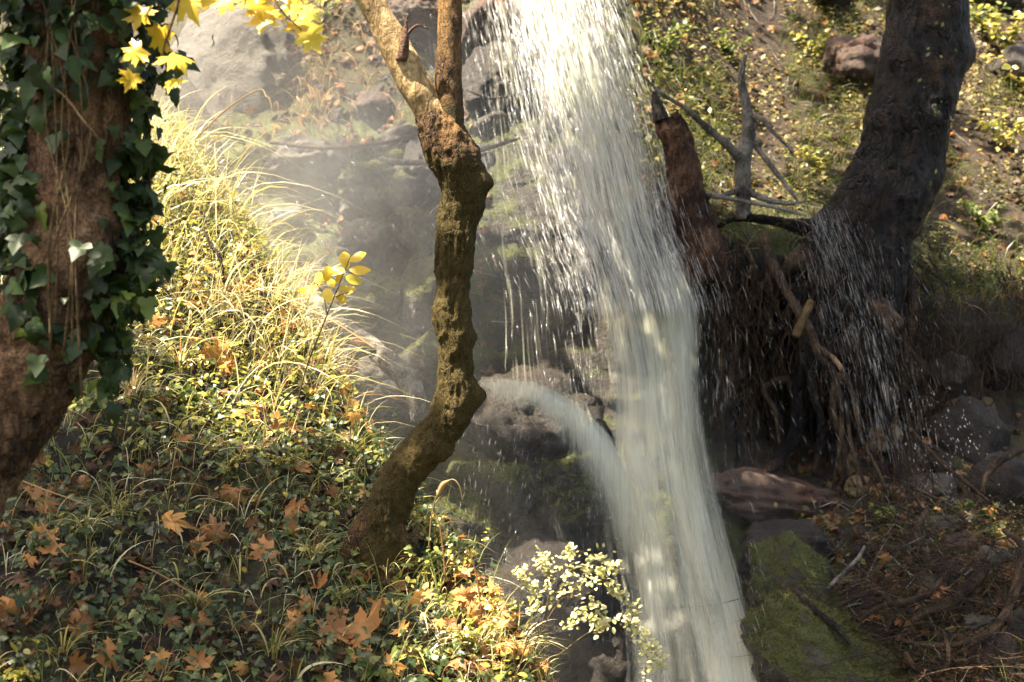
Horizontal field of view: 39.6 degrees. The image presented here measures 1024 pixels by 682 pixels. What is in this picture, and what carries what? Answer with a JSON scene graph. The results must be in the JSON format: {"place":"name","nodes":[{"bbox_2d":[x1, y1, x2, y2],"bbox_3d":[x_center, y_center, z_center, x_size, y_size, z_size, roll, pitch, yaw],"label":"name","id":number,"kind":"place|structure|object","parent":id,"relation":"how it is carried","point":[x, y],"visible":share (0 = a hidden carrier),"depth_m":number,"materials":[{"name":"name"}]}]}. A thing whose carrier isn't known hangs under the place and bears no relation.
{"place":"outdoors","nodes":[
{"label":"outdoors","id":0,"kind":"place"},
{"bbox_2d":[0,77,570,681],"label":"bank","id":1,"kind":"structure","parent":0,"point":[64,439],"depth_m":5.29,"materials":[{"name":"plant"}]},
{"bbox_2d":[0,660,39,681],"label":"leafy plant","id":2,"kind":"object","parent":1,"relation":"on","point":[21,674],"visible":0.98,"depth_m":4.38,"materials":[{"name":"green plant"}]},
{"bbox_2d":[24,484,60,514],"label":"fallen leaf","id":3,"kind":"object","parent":1,"relation":"on","point":[45,509],"visible":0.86,"depth_m":5.06,"materials":[{"name":"brown plant"}]},
{"bbox_2d":[18,619,108,658],"bbox_3d":[-1.434,0.930,4.526,0.409,0.180,0.357,0,0,36],"label":"grass tuft","id":4,"kind":"object","parent":1,"relation":"on","point":[62,649],"visible":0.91,"depth_m":4.54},
{"bbox_2d":[0,0,133,521],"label":"tree","id":5,"kind":"object","parent":1,"relation":"on","point":[31,417],"visible":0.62,"depth_m":3.88,"materials":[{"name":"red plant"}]},
{"bbox_2d":[0,0,214,433],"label":"climbing ivy","id":6,"kind":"object","parent":5,"relation":"attached to","point":[136,207],"visible":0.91,"depth_m":3.87,"materials":[{"name":"green plant"}]},
{"bbox_2d":[116,0,339,92],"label":"maple branch","id":7,"kind":"object","parent":5,"relation":"attached to","point":[310,36],"visible":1,"depth_m":3.80,"materials":[{"name":"yellow plant"}]},
{"bbox_2d":[55,648,90,681],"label":"fallen leaf","id":8,"kind":"object","parent":1,"relation":"on","point":[78,665],"visible":0.98,"depth_m":4.50,"materials":[{"name":"brown plant"}]},
{"bbox_2d":[61,600,116,637],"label":"fallen leaf","id":9,"kind":"object","parent":1,"relation":"on","point":[78,614],"visible":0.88,"depth_m":4.64,"materials":[{"name":"brown plant"}]},
{"bbox_2d":[92,636,131,670],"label":"fallen leaf","id":10,"kind":"object","parent":1,"relation":"on","point":[109,647],"visible":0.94,"depth_m":4.61,"materials":[{"name":"brown plant"}]},
{"bbox_2d":[145,510,200,535],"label":"fallen leaf","id":11,"kind":"object","parent":1,"relation":"on","point":[172,521],"visible":0.93,"depth_m":5.23,"materials":[{"name":"brown plant"}]},
{"bbox_2d":[133,321,235,372],"bbox_3d":[-1.363,0.025,6.132,0.554,0.229,0.702,0,0,35],"label":"grass tuft","id":12,"kind":"object","parent":1,"relation":"on","point":[182,358],"visible":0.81,"depth_m":6.11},
{"bbox_2d":[169,382,204,415],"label":"leafy plant","id":13,"kind":"object","parent":1,"relation":"on","point":[196,397],"visible":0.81,"depth_m":5.86,"materials":[{"name":"green plant"}]},
{"bbox_2d":[135,32,245,187],"bbox_3d":[-2.090,-1.517,9.259,0.251,1.156,1.143,0,0,-43],"label":"fallen log","id":14,"kind":"object","parent":1,"relation":"on","point":[194,100],"visible":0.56,"depth_m":9.10,"materials":[{"name":"brown wood"}]},
{"bbox_2d":[181,646,214,675],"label":"fallen leaf","id":15,"kind":"object","parent":1,"relation":"on","point":[202,662],"visible":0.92,"depth_m":4.70,"materials":[{"name":"brown plant"}]},
{"bbox_2d":[199,513,231,543],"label":"fallen leaf","id":16,"kind":"object","parent":1,"relation":"on","point":[212,529],"visible":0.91,"depth_m":5.30,"materials":[{"name":"brown plant"}]},
{"bbox_2d":[219,479,249,506],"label":"fallen leaf","id":17,"kind":"object","parent":1,"relation":"on","point":[226,491],"visible":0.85,"depth_m":5.49,"materials":[{"name":"brown plant"}]},
{"bbox_2d":[246,534,284,563],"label":"fallen leaf","id":18,"kind":"object","parent":1,"relation":"on","point":[267,544],"visible":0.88,"depth_m":5.28,"materials":[{"name":"brown plant"}]},
{"bbox_2d":[0,95,544,681],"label":"herb leaves","id":19,"kind":"object","parent":1,"relation":"on","point":[240,421],"visible":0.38,"depth_m":6.03,"materials":[{"name":"green plant"}]},
{"bbox_2d":[0,87,547,681],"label":"ground ivy","id":20,"kind":"object","parent":1,"relation":"on","point":[182,633],"visible":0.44,"depth_m":5.13,"materials":[{"name":"green plant"}]},
{"bbox_2d":[0,64,558,681],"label":"undergrass","id":21,"kind":"object","parent":1,"relation":"on","point":[252,494],"visible":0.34,"depth_m":5.39,"materials":[{"name":"green plant"}]},
{"bbox_2d":[239,616,319,659],"bbox_3d":[-0.828,1.009,4.855,0.400,0.155,0.286,0,0,32],"label":"grass tuft","id":22,"kind":"object","parent":1,"relation":"on","point":[274,641],"visible":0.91,"depth_m":4.83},
{"bbox_2d":[293,251,370,416],"bbox_3d":[-0.727,-0.029,5.760,0.316,0.674,0.139,0,0,0],"label":"yellow sapling","id":23,"kind":"object","parent":1,"relation":"on","point":[345,259],"visible":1,"depth_m":5.75,"materials":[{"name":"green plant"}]},
{"bbox_2d":[315,611,352,644],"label":"fallen leaf","id":24,"kind":"object","parent":1,"relation":"on","point":[338,624],"visible":0.84,"depth_m":5.00,"materials":[{"name":"brown plant"}]},
{"bbox_2d":[301,311,376,357],"bbox_3d":[-1.067,-0.047,8.603,0.609,0.301,0.098,0,0,36],"label":"fallen log","id":25,"kind":"object","parent":1,"relation":"on","point":[341,331],"visible":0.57,"depth_m":8.50,"materials":[{"name":"wood"}]},
{"bbox_2d":[141,138,549,681],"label":"dry leaves","id":26,"kind":"object","parent":1,"relation":"on","point":[463,596],"visible":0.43,"depth_m":5.36,"materials":[{"name":"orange plant"}]},
{"bbox_2d":[297,280,426,422],"bbox_3d":[-0.924,0.045,8.712,0.146,0.878,1.191,0,0,-44],"label":"fallen log","id":27,"kind":"object","parent":1,"relation":"on","point":[404,377],"visible":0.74,"depth_m":8.39,"materials":[{"name":"grey wood"}]},
{"bbox_2d":[337,597,386,648],"bbox_3d":[-0.534,0.987,5.009,0.201,0.175,0.124,0,0,0],"label":"fallen leaf","id":28,"kind":"object","parent":1,"relation":"on","point":[363,617],"visible":0.93,"depth_m":5.02,"materials":[{"name":"brown plant"}]},
{"bbox_2d":[354,645,406,681],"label":"leafy plant","id":29,"kind":"object","parent":1,"relation":"on","point":[371,670],"visible":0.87,"depth_m":4.84,"materials":[{"name":"green plant"}]},
{"bbox_2d":[338,0,494,581],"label":"tree","id":30,"kind":"object","parent":1,"relation":"on","point":[450,147],"visible":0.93,"depth_m":5.36,"materials":[{"name":"brown plant"}]},
{"bbox_2d":[404,535,457,579],"bbox_3d":[-0.305,0.821,5.316,0.175,0.200,0.146,0,0,-19],"label":"leafy plant","id":31,"kind":"object","parent":1,"relation":"on","point":[435,557],"visible":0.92,"depth_m":5.33,"materials":[{"name":"green plant"}]},
{"bbox_2d":[401,638,462,671],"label":"leafy plant","id":32,"kind":"object","parent":1,"relation":"on","point":[425,654],"visible":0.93,"depth_m":4.91,"materials":[{"name":"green plant"}]},
{"bbox_2d":[427,528,489,583],"bbox_3d":[-0.206,0.819,5.371,0.231,0.233,0.119,0,0,-12],"label":"leafy plant","id":33,"kind":"object","parent":1,"relation":"on","point":[467,559],"visible":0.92,"depth_m":5.38,"materials":[{"name":"green plant"}]},
{"bbox_2d":[435,611,500,652],"bbox_3d":[-0.158,1.027,4.994,0.208,0.154,0.143,0,0,40],"label":"leafy plant","id":34,"kind":"object","parent":1,"relation":"on","point":[466,633],"visible":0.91,"depth_m":4.99,"materials":[{"name":"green plant"}]},
{"bbox_2d":[511,542,669,681],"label":"shrub","id":35,"kind":"object","parent":1,"relation":"on","point":[602,625],"visible":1,"depth_m":5.01,"materials":[{"name":"beige plant"}]},
{"bbox_2d":[0,0,1023,681],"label":"cliff","id":36,"kind":"structure","parent":0,"point":[524,340],"depth_m":9.58,"materials":[{"name":"stone"}]},
{"bbox_2d":[163,7,305,116],"bbox_3d":[-2.101,-1.940,10.778,1.124,1.204,0.613,0,0,0],"label":"rock slab","id":37,"kind":"object","parent":36,"relation":"on","point":[238,54],"visible":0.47,"depth_m":10.55,"materials":[{"name":"stone"}]},
{"bbox_2d":[265,205,304,232],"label":"rock","id":38,"kind":"object","parent":36,"relation":"on","point":[294,209],"visible":0.77,"depth_m":9.57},
{"bbox_2d":[265,136,347,189],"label":"rock","id":39,"kind":"object","parent":36,"relation":"on","point":[292,165],"visible":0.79,"depth_m":9.81,"materials":[{"name":"stone"}]},
{"bbox_2d":[269,133,416,149],"bbox_3d":[-1.116,-1.330,9.473,1.067,0.113,0.079,0,0,11],"label":"stick","id":40,"kind":"object","parent":36,"relation":"on","point":[319,147],"visible":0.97,"depth_m":9.46,"materials":[{"name":"wood"}]},
{"bbox_2d":[349,90,392,116],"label":"rock","id":41,"kind":"object","parent":36,"relation":"on","point":[372,102],"visible":0.96,"depth_m":10.36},
{"bbox_2d":[357,355,389,383],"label":"rock","id":42,"kind":"object","parent":36,"relation":"on","point":[374,373],"visible":0.55,"depth_m":9.12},
{"bbox_2d":[344,270,403,319],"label":"mossy rock","id":43,"kind":"object","parent":36,"relation":"on","point":[380,299],"visible":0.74,"depth_m":9.23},
{"bbox_2d":[336,217,398,270],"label":"rock","id":44,"kind":"object","parent":43,"relation":"on","point":[377,247],"visible":0.69,"depth_m":9.43,"materials":[{"name":"stone"}]},
{"bbox_2d":[336,155,415,218],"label":"mossy rock","id":45,"kind":"object","parent":36,"relation":"on","point":[359,182],"visible":0.78,"depth_m":9.53,"materials":[{"name":"stone"}]},
{"bbox_2d":[378,137,519,165],"bbox_3d":[-0.426,-1.255,9.381,0.952,0.193,0.165,0,0,7],"label":"stick","id":46,"kind":"object","parent":45,"relation":"on","point":[401,162],"visible":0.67,"depth_m":9.39,"materials":[{"name":"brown wood"}]},
{"bbox_2d":[365,380,417,444],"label":"rock","id":47,"kind":"object","parent":36,"relation":"on","point":[403,417],"visible":0.62,"depth_m":8.89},
{"bbox_2d":[377,123,417,150],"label":"rock","id":48,"kind":"object","parent":36,"relation":"on","point":[404,129],"visible":0.59,"depth_m":10.13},
{"bbox_2d":[382,204,437,257],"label":"mossy rock","id":49,"kind":"object","parent":36,"relation":"on","point":[401,219],"visible":0.75,"depth_m":9.39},
{"bbox_2d":[388,0,437,45],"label":"rock","id":50,"kind":"object","parent":36,"relation":"on","point":[418,11],"visible":0.4,"depth_m":10.57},
{"bbox_2d":[397,326,438,403],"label":"mossy rock","id":51,"kind":"object","parent":36,"relation":"on","point":[429,346],"visible":0.52,"depth_m":9.04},
{"bbox_2d":[400,251,436,334],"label":"mossy rock","id":52,"kind":"object","parent":36,"relation":"on","point":[418,279],"visible":0.54,"depth_m":9.19,"materials":[{"name":"stone"}]},
{"bbox_2d":[402,137,440,209],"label":"rock","id":53,"kind":"object","parent":36,"relation":"on","point":[422,193],"visible":0.38,"depth_m":9.69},
{"bbox_2d":[431,483,503,573],"bbox_3d":[-0.282,1.282,8.656,0.548,0.863,0.709,0,0,0],"label":"mossy rock","id":54,"kind":"object","parent":36,"relation":"on","point":[470,504],"visible":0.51,"depth_m":8.41,"materials":[{"name":"stone"}]},
{"bbox_2d":[433,456,539,540],"bbox_3d":[-0.178,1.059,8.884,0.797,0.680,0.917,0,0,0],"label":"mossy rock","id":55,"kind":"object","parent":36,"relation":"on","point":[494,487],"visible":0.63,"depth_m":8.57,"materials":[{"name":"stone"}]},
{"bbox_2d":[473,110,511,136],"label":"rock","id":56,"kind":"object","parent":36,"relation":"on","point":[501,120],"visible":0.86,"depth_m":9.88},
{"bbox_2d":[461,0,526,60],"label":"rock","id":57,"kind":"object","parent":36,"relation":"on","point":[480,29],"visible":0.5,"depth_m":10.09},
{"bbox_2d":[462,40,532,115],"bbox_3d":[-0.107,-1.839,10.183,0.581,0.589,0.690,0,0,0],"label":"rock","id":58,"kind":"object","parent":36,"relation":"on","point":[490,71],"visible":0.71,"depth_m":9.90,"materials":[{"name":"stone"}]},
{"bbox_2d":[0,0,1023,313],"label":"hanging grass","id":59,"kind":"structure","parent":36,"relation":"on","point":[324,100],"depth_m":10.30,"materials":[{"name":"plant"}]},
{"bbox_2d":[461,362,603,468],"bbox_3d":[0.091,0.559,9.179,0.996,0.874,0.966,0,0,0],"label":"rock","id":60,"kind":"object","parent":36,"relation":"on","point":[477,436],"visible":0.62,"depth_m":8.85,"materials":[{"name":"stone"}]},
{"bbox_2d":[477,529,620,681],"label":"rock","id":61,"kind":"object","parent":36,"relation":"on","point":[527,542],"visible":0.37,"depth_m":8.28,"materials":[{"name":"stone"}]},
{"bbox_2d":[528,448,616,552],"bbox_3d":[0.333,1.006,9.008,0.820,0.814,0.879,0,0,0],"label":"mossy rock","id":62,"kind":"object","parent":36,"relation":"on","point":[578,515],"visible":0.56,"depth_m":8.69,"materials":[{"name":"stone"}]},
{"bbox_2d":[492,380,664,618],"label":"side stream","id":63,"kind":"structure","parent":36,"relation":"on","point":[555,405],"depth_m":8.24,"materials":[{"name":"liquid"}]},
{"bbox_2d":[225,1,948,648],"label":"moss","id":64,"kind":"object","parent":36,"relation":"on","point":[567,269],"visible":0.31,"depth_m":9.52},
{"bbox_2d":[393,0,781,681],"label":"waterfall","id":65,"kind":"structure","parent":36,"relation":"on","point":[643,414],"depth_m":9.00,"materials":[{"name":"liquid"}]},
{"bbox_2d":[151,0,1023,681],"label":"leaf litter","id":66,"kind":"object","parent":36,"relation":"on","point":[485,230],"visible":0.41,"depth_m":9.90,"materials":[{"name":"plant"}]},
{"bbox_2d":[167,0,1023,681],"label":"rubble","id":67,"kind":"object","parent":36,"relation":"on","point":[557,288],"visible":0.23,"depth_m":9.18,"materials":[{"name":"stone"}]},
{"bbox_2d":[194,0,1023,681],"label":"twigs","id":68,"kind":"object","parent":36,"relation":"on","point":[760,282],"visible":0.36,"depth_m":9.42,"materials":[{"name":"brown wood"}]},
{"bbox_2d":[562,617,668,681],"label":"rock","id":69,"kind":"object","parent":36,"relation":"on","point":[590,658],"visible":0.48,"depth_m":8.32,"materials":[{"name":"stone"}]},
{"bbox_2d":[643,17,697,63],"bbox_3d":[1.197,-2.303,10.903,0.225,0.386,0.452,0,0,-42],"label":"shrub","id":70,"kind":"object","parent":36,"relation":"on","point":[669,41],"visible":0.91,"depth_m":10.86,"materials":[{"name":"green plant"}]},
{"bbox_2d":[651,91,732,287],"bbox_3d":[1.154,-0.969,9.145,0.529,1.260,0.343,0,0,0],"label":"tree stump","id":71,"kind":"object","parent":36,"relation":"on","point":[673,132],"visible":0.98,"depth_m":9.05,"materials":[{"name":"wood"}]},
{"bbox_2d":[643,54,807,219],"bbox_3d":[1.340,-1.337,9.175,1.070,1.095,0.428,0,0,-4],"label":"dead sapling","id":72,"kind":"object","parent":36,"relation":"on","point":[742,191],"visible":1,"depth_m":9.29,"materials":[{"name":"grey wood"}]},
{"bbox_2d":[705,27,751,60],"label":"shrub","id":73,"kind":"object","parent":36,"relation":"on","point":[726,51],"visible":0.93,"depth_m":11.93,"materials":[{"name":"green plant"}]},
{"bbox_2d":[702,466,844,523],"bbox_3d":[1.688,0.986,8.837,1.035,0.402,0.605,0,0,0],"label":"rock slab","id":74,"kind":"object","parent":36,"relation":"on","point":[788,495],"visible":0.78,"depth_m":8.66,"materials":[{"name":"stone"}]},
{"bbox_2d":[736,519,833,576],"bbox_3d":[1.654,1.260,8.441,0.571,0.425,0.588,0,0,22],"label":"rock","id":75,"kind":"object","parent":36,"relation":"on","point":[771,528],"visible":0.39,"depth_m":8.30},
{"bbox_2d":[746,528,848,614],"bbox_3d":[1.670,1.540,8.065,0.678,0.979,0.608,0,0,0],"label":"mossy rock","id":76,"kind":"object","parent":36,"relation":"on","point":[781,563],"visible":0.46,"depth_m":7.96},
{"bbox_2d":[789,23,839,61],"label":"shrub","id":77,"kind":"object","parent":36,"relation":"on","point":[816,40],"visible":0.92,"depth_m":12.47,"materials":[{"name":"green plant"}]},
{"bbox_2d":[612,0,1023,681],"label":"slope grass","id":78,"kind":"structure","parent":36,"relation":"on","point":[838,178],"depth_m":10.31,"materials":[{"name":"plant"}]},
{"bbox_2d":[733,588,906,681],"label":"mossy rock","id":79,"kind":"object","parent":36,"relation":"on","point":[793,642],"visible":0.8,"depth_m":7.44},
{"bbox_2d":[793,588,850,644],"bbox_3d":[1.616,1.459,7.528,0.088,0.249,0.389,0,0,-36],"label":"stick","id":80,"kind":"object","parent":79,"relation":"on","point":[833,625],"visible":0.99,"depth_m":7.44,"materials":[{"name":"brown wood"}]},
{"bbox_2d":[794,137,851,174],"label":"shrub","id":81,"kind":"object","parent":36,"relation":"on","point":[814,161],"visible":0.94,"depth_m":10.35,"materials":[{"name":"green plant"}]},
{"bbox_2d":[627,0,1023,564],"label":"ground cover","id":82,"kind":"object","parent":36,"relation":"on","point":[666,11],"visible":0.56,"depth_m":11.07,"materials":[{"name":"plant"}]},
{"bbox_2d":[710,0,975,495],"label":"tree","id":83,"kind":"object","parent":36,"relation":"on","point":[888,188],"visible":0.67,"depth_m":9.06,"materials":[{"name":"brown plant"}]},
{"bbox_2d":[663,231,1023,681],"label":"rootlets","id":84,"kind":"object","parent":83,"relation":"hanging from","point":[760,356],"visible":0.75,"depth_m":8.93,"materials":[{"name":"brown plant"}]},
{"bbox_2d":[791,299,815,337],"bbox_3d":[1.790,-0.138,8.722,0.164,0.242,0.059,0,0,-24],"label":"broken stick","id":85,"kind":"object","parent":84,"relation":"in","point":[799,325],"visible":0.99,"depth_m":8.70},
{"bbox_2d":[758,231,887,501],"bbox_3d":[1.873,0.133,8.682,0.850,1.653,0.117,0,0,38],"label":"root","id":86,"kind":"object","parent":84,"relation":"hanging from","point":[780,280],"visible":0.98,"depth_m":8.64,"materials":[{"name":"brown plant"}]},
{"bbox_2d":[822,33,881,91],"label":"rock","id":87,"kind":"object","parent":36,"relation":"on","point":[849,57],"visible":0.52,"depth_m":12.02,"materials":[{"name":"stone"}]},
{"bbox_2d":[837,589,894,633],"bbox_3d":[1.918,1.456,7.689,0.300,0.222,0.119,0,0,23],"label":"root","id":88,"kind":"object","parent":36,"relation":"attached to","point":[881,593],"visible":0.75,"depth_m":7.69,"materials":[{"name":"brown plant"}]},
{"bbox_2d":[868,423,903,453],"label":"rock","id":89,"kind":"object","parent":36,"relation":"on","point":[881,437],"visible":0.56,"depth_m":9.09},
{"bbox_2d":[783,207,999,513],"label":"side cascade","id":90,"kind":"object","parent":36,"relation":"attached to","point":[870,338],"visible":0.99,"depth_m":8.40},
{"bbox_2d":[857,564,953,622],"bbox_3d":[2.122,1.355,7.620,0.555,0.300,0.082,0,0,-10],"label":"root","id":91,"kind":"object","parent":36,"relation":"attached to","point":[899,602],"visible":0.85,"depth_m":7.59,"materials":[{"name":"brown plant"}]},
{"bbox_2d":[912,510,938,574],"bbox_3d":[2.309,1.128,7.974,0.120,0.338,0.278,0,0,0],"label":"root","id":92,"kind":"object","parent":36,"relation":"attached to","point":[923,550],"visible":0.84,"depth_m":7.96,"materials":[{"name":"brown plant"}]},
{"bbox_2d":[904,621,950,677],"bbox_3d":[2.142,1.591,7.343,0.234,0.273,0.125,0,0,0],"label":"root","id":93,"kind":"object","parent":36,"relation":"attached to","point":[911,662],"visible":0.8,"depth_m":7.30,"materials":[{"name":"brown plant"}]},
{"bbox_2d":[902,473,958,495],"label":"rock","id":94,"kind":"object","parent":36,"relation":"on","point":[945,482],"visible":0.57,"depth_m":8.70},
{"bbox_2d":[906,550,988,637],"bbox_3d":[2.377,1.373,7.704,0.568,0.425,0.148,0,0,-34],"label":"root","id":95,"kind":"object","parent":36,"relation":"attached to","point":[978,577],"visible":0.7,"depth_m":7.69,"materials":[{"name":"brown plant"}]},
{"bbox_2d":[909,427,990,502],"bbox_3d":[2.596,0.736,8.437,0.465,0.442,0.042,0,0,13],"label":"stick","id":96,"kind":"object","parent":36,"relation":"on","point":[948,469],"visible":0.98,"depth_m":8.43,"materials":[{"name":"wood"}]},
{"bbox_2d":[929,351,973,391],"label":"rock","id":97,"kind":"object","parent":36,"relation":"on","point":[951,370],"visible":0.61,"depth_m":9.59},
{"bbox_2d":[900,528,1023,648],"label":"root","id":98,"kind":"object","parent":36,"relation":"attached to","point":[1019,541],"visible":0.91,"depth_m":7.54,"materials":[{"name":"brown plant"}]},
{"bbox_2d":[942,531,983,556],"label":"rock","id":99,"kind":"object","parent":36,"relation":"on","point":[962,542],"visible":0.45,"depth_m":8.10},
{"bbox_2d":[926,395,1010,464],"bbox_3d":[2.989,0.665,9.322,0.460,0.629,0.600,0,0,41],"label":"rock","id":100,"kind":"object","parent":36,"relation":"on","point":[982,419],"visible":0.59,"depth_m":9.11,"materials":[{"name":"stone"}]},
{"bbox_2d":[956,198,1008,235],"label":"shrub","id":101,"kind":"object","parent":36,"relation":"on","point":[972,209],"visible":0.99,"depth_m":10.45,"materials":[{"name":"green plant"}]},
{"bbox_2d":[956,568,1023,655],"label":"root","id":102,"kind":"object","parent":36,"relation":"attached to","point":[1000,623],"visible":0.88,"depth_m":7.43,"materials":[{"name":"brown plant"}]},
{"bbox_2d":[968,630,1019,675],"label":"rock","id":103,"kind":"object","parent":36,"relation":"on","point":[1012,651],"visible":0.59,"depth_m":7.40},
{"bbox_2d":[969,450,1023,510],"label":"rock","id":104,"kind":"object","parent":36,"relation":"on","point":[1008,475],"visible":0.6,"depth_m":8.63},
{"bbox_2d":[969,0,1023,54],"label":"shrub","id":105,"kind":"object","parent":36,"relation":"on","point":[1003,43],"visible":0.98,"depth_m":12.75,"materials":[{"name":"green plant"}]},
{"bbox_2d":[977,112,1023,150],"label":"shrub","id":106,"kind":"object","parent":36,"relation":"on","point":[988,125],"visible":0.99,"depth_m":11.53,"materials":[{"name":"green plant"}]},
{"bbox_2d":[979,329,1023,391],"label":"rock","id":107,"kind":"object","parent":36,"relation":"on","point":[1000,369],"visible":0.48,"depth_m":9.75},
{"bbox_2d":[981,446,1023,492],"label":"root","id":108,"kind":"object","parent":36,"relation":"attached to","point":[1002,459],"visible":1,"depth_m":8.46,"materials":[{"name":"brown plant"}]},
{"bbox_2d":[988,41,1023,89],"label":"rock","id":109,"kind":"object","parent":36,"relation":"on","point":[1014,54],"visible":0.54,"depth_m":12.41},
{"bbox_2d":[283,57,947,664],"bbox_3d":[0.496,0.415,7.972,3.999,4.341,1.378,0,0,8],"label":"spray","id":110,"kind":"object","parent":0,"point":[601,427],"visible":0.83,"depth_m":8.02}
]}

